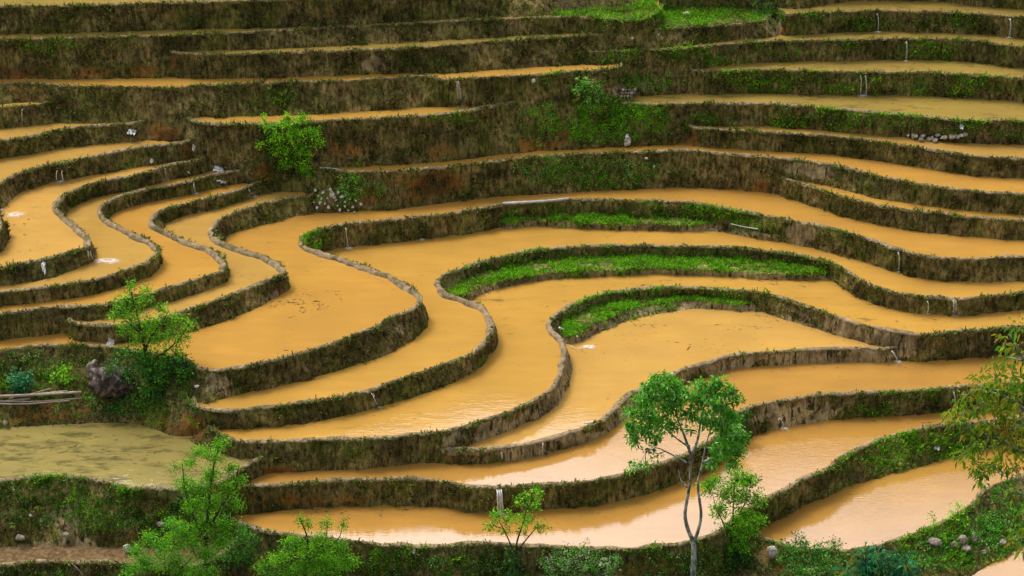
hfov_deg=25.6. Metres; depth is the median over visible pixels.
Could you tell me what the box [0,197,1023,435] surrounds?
terrace bank
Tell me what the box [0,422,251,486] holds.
water
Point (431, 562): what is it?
undergrowth
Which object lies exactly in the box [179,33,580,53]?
water
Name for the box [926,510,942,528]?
shrub
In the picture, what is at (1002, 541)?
rock
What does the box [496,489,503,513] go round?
water spout
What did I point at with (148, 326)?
shrub
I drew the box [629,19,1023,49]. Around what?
water
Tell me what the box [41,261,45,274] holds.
plastic scrap
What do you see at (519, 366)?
water
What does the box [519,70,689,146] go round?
undergrowth
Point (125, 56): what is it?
terrace bank
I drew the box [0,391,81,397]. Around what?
bamboo pole
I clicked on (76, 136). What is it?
terrace bank
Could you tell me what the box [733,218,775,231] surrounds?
undergrowth
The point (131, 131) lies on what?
plastic scrap
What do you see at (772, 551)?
boulder
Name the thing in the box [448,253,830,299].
grass ledge
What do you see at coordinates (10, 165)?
water
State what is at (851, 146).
terrace bank
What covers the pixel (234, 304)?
terrace bank
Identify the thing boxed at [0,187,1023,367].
water
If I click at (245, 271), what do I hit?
water
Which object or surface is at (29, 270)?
terrace bank
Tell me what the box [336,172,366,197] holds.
shrub
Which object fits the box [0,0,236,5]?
water
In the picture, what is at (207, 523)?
shrub
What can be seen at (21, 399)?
bamboo pole
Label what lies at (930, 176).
water
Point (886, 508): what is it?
water
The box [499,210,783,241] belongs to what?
grass ledge
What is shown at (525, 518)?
shrub
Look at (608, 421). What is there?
terrace bank
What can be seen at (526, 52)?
terrace bank
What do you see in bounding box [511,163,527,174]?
shrub
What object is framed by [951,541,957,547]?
rock
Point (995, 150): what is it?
water
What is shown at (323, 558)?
shrub
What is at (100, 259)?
water spout
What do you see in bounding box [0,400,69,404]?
bamboo pole
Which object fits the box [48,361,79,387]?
shrub
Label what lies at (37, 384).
undergrowth
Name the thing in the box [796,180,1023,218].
water
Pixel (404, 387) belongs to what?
terrace bank
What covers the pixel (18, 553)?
path
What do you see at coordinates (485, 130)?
terrace bank
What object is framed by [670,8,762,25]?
ground
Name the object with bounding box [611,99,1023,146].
terrace bank
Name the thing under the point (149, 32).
water
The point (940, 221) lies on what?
terrace bank
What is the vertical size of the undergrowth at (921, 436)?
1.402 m
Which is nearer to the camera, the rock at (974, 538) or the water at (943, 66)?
the rock at (974, 538)
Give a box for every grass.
[551,0,657,18]
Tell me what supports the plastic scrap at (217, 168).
on the terrace bank at (146, 268)
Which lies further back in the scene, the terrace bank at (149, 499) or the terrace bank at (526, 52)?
the terrace bank at (526, 52)
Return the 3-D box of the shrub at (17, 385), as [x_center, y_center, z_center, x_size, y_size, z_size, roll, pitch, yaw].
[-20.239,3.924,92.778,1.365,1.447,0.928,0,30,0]
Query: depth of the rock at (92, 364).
92.91 m
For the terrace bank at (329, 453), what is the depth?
94.47 m
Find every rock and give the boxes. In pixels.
[15,534,24,540]
[86,359,97,376]
[123,544,130,552]
[624,138,630,145]
[927,537,942,545]
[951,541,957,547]
[957,535,968,544]
[961,544,970,550]
[972,533,976,542]
[999,539,1006,544]
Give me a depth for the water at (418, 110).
104.40 m
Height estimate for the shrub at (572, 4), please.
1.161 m
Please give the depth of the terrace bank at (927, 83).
106.74 m
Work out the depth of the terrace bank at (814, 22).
108.04 m
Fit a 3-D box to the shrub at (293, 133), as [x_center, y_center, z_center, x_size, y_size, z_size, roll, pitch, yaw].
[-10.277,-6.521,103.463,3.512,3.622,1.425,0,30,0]
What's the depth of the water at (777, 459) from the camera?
90.12 m
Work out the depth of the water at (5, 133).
103.60 m
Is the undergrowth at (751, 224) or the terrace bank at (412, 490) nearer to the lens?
the terrace bank at (412, 490)
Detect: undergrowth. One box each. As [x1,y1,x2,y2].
[0,346,199,423]
[0,473,224,537]
[0,540,802,575]
[316,156,670,209]
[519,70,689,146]
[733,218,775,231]
[839,432,996,472]
[857,478,1023,570]
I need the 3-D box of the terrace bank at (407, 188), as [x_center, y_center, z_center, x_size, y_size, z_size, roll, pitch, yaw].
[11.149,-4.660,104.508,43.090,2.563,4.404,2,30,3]
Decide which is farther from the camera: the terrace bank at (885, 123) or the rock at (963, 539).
the terrace bank at (885, 123)
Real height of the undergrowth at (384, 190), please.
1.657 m
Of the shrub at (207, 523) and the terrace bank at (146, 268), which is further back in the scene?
the terrace bank at (146, 268)
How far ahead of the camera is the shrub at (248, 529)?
88.18 m
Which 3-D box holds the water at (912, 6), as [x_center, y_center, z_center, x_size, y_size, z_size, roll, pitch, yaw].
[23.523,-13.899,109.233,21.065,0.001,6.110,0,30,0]
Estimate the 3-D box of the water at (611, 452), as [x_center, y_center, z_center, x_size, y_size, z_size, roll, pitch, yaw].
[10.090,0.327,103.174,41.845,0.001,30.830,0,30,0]
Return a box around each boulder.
[88,365,134,398]
[766,546,777,558]
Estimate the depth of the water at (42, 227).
98.66 m
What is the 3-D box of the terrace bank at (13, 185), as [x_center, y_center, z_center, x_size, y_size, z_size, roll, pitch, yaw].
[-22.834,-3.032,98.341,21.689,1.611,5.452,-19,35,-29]
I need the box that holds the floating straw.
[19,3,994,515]
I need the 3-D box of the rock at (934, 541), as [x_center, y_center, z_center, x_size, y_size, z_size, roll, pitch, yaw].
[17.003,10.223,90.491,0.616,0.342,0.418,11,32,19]
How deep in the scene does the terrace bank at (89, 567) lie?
88.03 m
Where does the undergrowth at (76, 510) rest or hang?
on the terrace bank at (149, 499)
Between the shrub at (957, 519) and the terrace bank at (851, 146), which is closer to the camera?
the shrub at (957, 519)
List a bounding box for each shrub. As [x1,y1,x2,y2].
[5,366,36,398]
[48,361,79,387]
[84,344,195,419]
[104,276,198,373]
[116,514,237,575]
[163,434,249,575]
[214,524,266,575]
[248,511,362,575]
[251,110,325,181]
[258,153,302,180]
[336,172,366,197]
[482,482,551,575]
[497,546,534,575]
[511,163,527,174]
[536,538,622,575]
[556,0,585,14]
[570,76,608,104]
[694,466,770,555]
[717,540,762,575]
[733,407,752,429]
[750,0,778,15]
[770,530,851,575]
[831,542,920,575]
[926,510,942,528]
[945,500,970,530]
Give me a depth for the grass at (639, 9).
106.82 m
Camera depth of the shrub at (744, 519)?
88.47 m
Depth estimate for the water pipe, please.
104.51 m
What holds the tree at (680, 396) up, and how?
on the terrace bank at (814, 486)
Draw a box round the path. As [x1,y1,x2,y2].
[0,537,232,564]
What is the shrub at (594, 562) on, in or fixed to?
on the terrace bank at (814, 486)
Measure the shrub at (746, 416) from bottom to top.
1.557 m
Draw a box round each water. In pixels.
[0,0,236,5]
[0,0,658,38]
[0,64,618,86]
[0,102,38,106]
[0,123,109,138]
[0,140,183,180]
[0,163,167,265]
[0,171,217,290]
[0,183,248,311]
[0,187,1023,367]
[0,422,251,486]
[76,192,305,323]
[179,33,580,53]
[194,106,478,122]
[198,226,1023,407]
[218,274,1023,439]
[235,408,1023,547]
[249,353,1023,485]
[336,144,1023,192]
[465,309,881,446]
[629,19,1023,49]
[632,93,1023,119]
[696,59,1023,77]
[705,126,1023,156]
[755,444,1023,548]
[782,1,1023,15]
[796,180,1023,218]
[973,548,1023,575]
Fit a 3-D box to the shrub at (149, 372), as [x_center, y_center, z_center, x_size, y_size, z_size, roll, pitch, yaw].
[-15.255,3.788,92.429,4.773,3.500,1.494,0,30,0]
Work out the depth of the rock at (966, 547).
90.86 m
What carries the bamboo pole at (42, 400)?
on the terrace bank at (389, 334)
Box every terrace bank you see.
[0,0,1023,33]
[0,3,665,79]
[0,60,633,150]
[0,98,56,128]
[0,119,146,158]
[0,138,193,251]
[0,155,210,285]
[0,169,242,306]
[0,177,276,340]
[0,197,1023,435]
[0,454,274,547]
[0,538,247,575]
[64,191,318,343]
[165,13,779,78]
[183,101,537,191]
[185,241,1023,435]
[190,283,1023,472]
[225,415,1023,575]
[238,381,1023,514]
[304,148,1023,214]
[432,346,899,464]
[583,35,1023,95]
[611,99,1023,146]
[683,122,1023,178]
[686,65,1023,102]
[729,473,1023,575]
[774,7,1023,38]
[776,173,1023,240]
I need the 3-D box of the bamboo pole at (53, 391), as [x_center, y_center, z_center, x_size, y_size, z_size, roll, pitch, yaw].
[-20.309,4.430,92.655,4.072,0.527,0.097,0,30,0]
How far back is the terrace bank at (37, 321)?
95.77 m
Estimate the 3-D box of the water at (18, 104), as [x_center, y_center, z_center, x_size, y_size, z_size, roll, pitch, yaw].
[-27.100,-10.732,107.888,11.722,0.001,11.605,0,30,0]
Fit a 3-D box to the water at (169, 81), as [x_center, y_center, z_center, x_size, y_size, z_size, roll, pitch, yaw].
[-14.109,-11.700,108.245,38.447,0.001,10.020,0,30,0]
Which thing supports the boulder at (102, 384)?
on the terrace bank at (389, 334)
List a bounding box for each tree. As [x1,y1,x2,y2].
[619,369,751,575]
[939,314,1023,560]
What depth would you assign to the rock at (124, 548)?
88.51 m
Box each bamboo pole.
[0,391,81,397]
[0,397,82,401]
[0,398,29,402]
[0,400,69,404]
[8,390,67,397]
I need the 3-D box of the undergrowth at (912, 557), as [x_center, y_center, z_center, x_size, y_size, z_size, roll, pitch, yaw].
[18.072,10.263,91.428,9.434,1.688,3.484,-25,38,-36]
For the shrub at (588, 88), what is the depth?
105.47 m
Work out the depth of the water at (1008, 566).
90.96 m
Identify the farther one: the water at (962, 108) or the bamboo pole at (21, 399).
the water at (962, 108)
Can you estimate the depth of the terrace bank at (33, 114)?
103.74 m
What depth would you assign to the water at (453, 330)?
100.74 m
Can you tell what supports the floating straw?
on the water at (777, 459)
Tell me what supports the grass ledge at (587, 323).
on the hill
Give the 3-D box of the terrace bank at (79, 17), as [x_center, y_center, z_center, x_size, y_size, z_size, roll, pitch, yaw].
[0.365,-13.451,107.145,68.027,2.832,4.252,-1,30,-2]
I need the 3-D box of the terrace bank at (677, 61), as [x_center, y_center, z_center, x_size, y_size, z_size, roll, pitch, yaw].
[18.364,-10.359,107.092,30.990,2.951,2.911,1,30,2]
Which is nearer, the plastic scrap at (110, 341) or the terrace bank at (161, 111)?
the plastic scrap at (110, 341)
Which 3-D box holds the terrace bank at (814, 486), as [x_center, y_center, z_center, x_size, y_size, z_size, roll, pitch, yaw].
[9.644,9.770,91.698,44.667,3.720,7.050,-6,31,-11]
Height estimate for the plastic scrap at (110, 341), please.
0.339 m
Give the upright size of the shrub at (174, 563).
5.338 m
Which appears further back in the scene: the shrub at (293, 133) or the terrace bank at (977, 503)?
the shrub at (293, 133)
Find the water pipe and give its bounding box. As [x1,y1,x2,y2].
[502,197,568,204]
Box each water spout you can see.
[88,251,114,260]
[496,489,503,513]
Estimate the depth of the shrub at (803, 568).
88.30 m
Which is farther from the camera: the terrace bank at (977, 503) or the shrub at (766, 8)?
the shrub at (766, 8)
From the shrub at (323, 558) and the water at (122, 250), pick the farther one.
the water at (122, 250)
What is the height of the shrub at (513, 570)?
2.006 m
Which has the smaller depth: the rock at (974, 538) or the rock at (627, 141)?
the rock at (974, 538)
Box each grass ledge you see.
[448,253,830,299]
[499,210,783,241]
[559,294,761,343]
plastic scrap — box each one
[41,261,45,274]
[106,338,114,344]
[127,129,136,134]
[213,166,223,171]
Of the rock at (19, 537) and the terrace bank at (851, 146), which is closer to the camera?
the rock at (19, 537)
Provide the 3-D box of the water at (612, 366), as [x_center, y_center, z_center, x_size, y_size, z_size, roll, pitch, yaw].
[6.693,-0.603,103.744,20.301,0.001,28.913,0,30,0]
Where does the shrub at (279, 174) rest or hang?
on the terrace bank at (485, 130)
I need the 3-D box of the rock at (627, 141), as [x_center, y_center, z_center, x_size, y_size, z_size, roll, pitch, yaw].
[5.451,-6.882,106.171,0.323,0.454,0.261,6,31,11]
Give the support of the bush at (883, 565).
on the hill

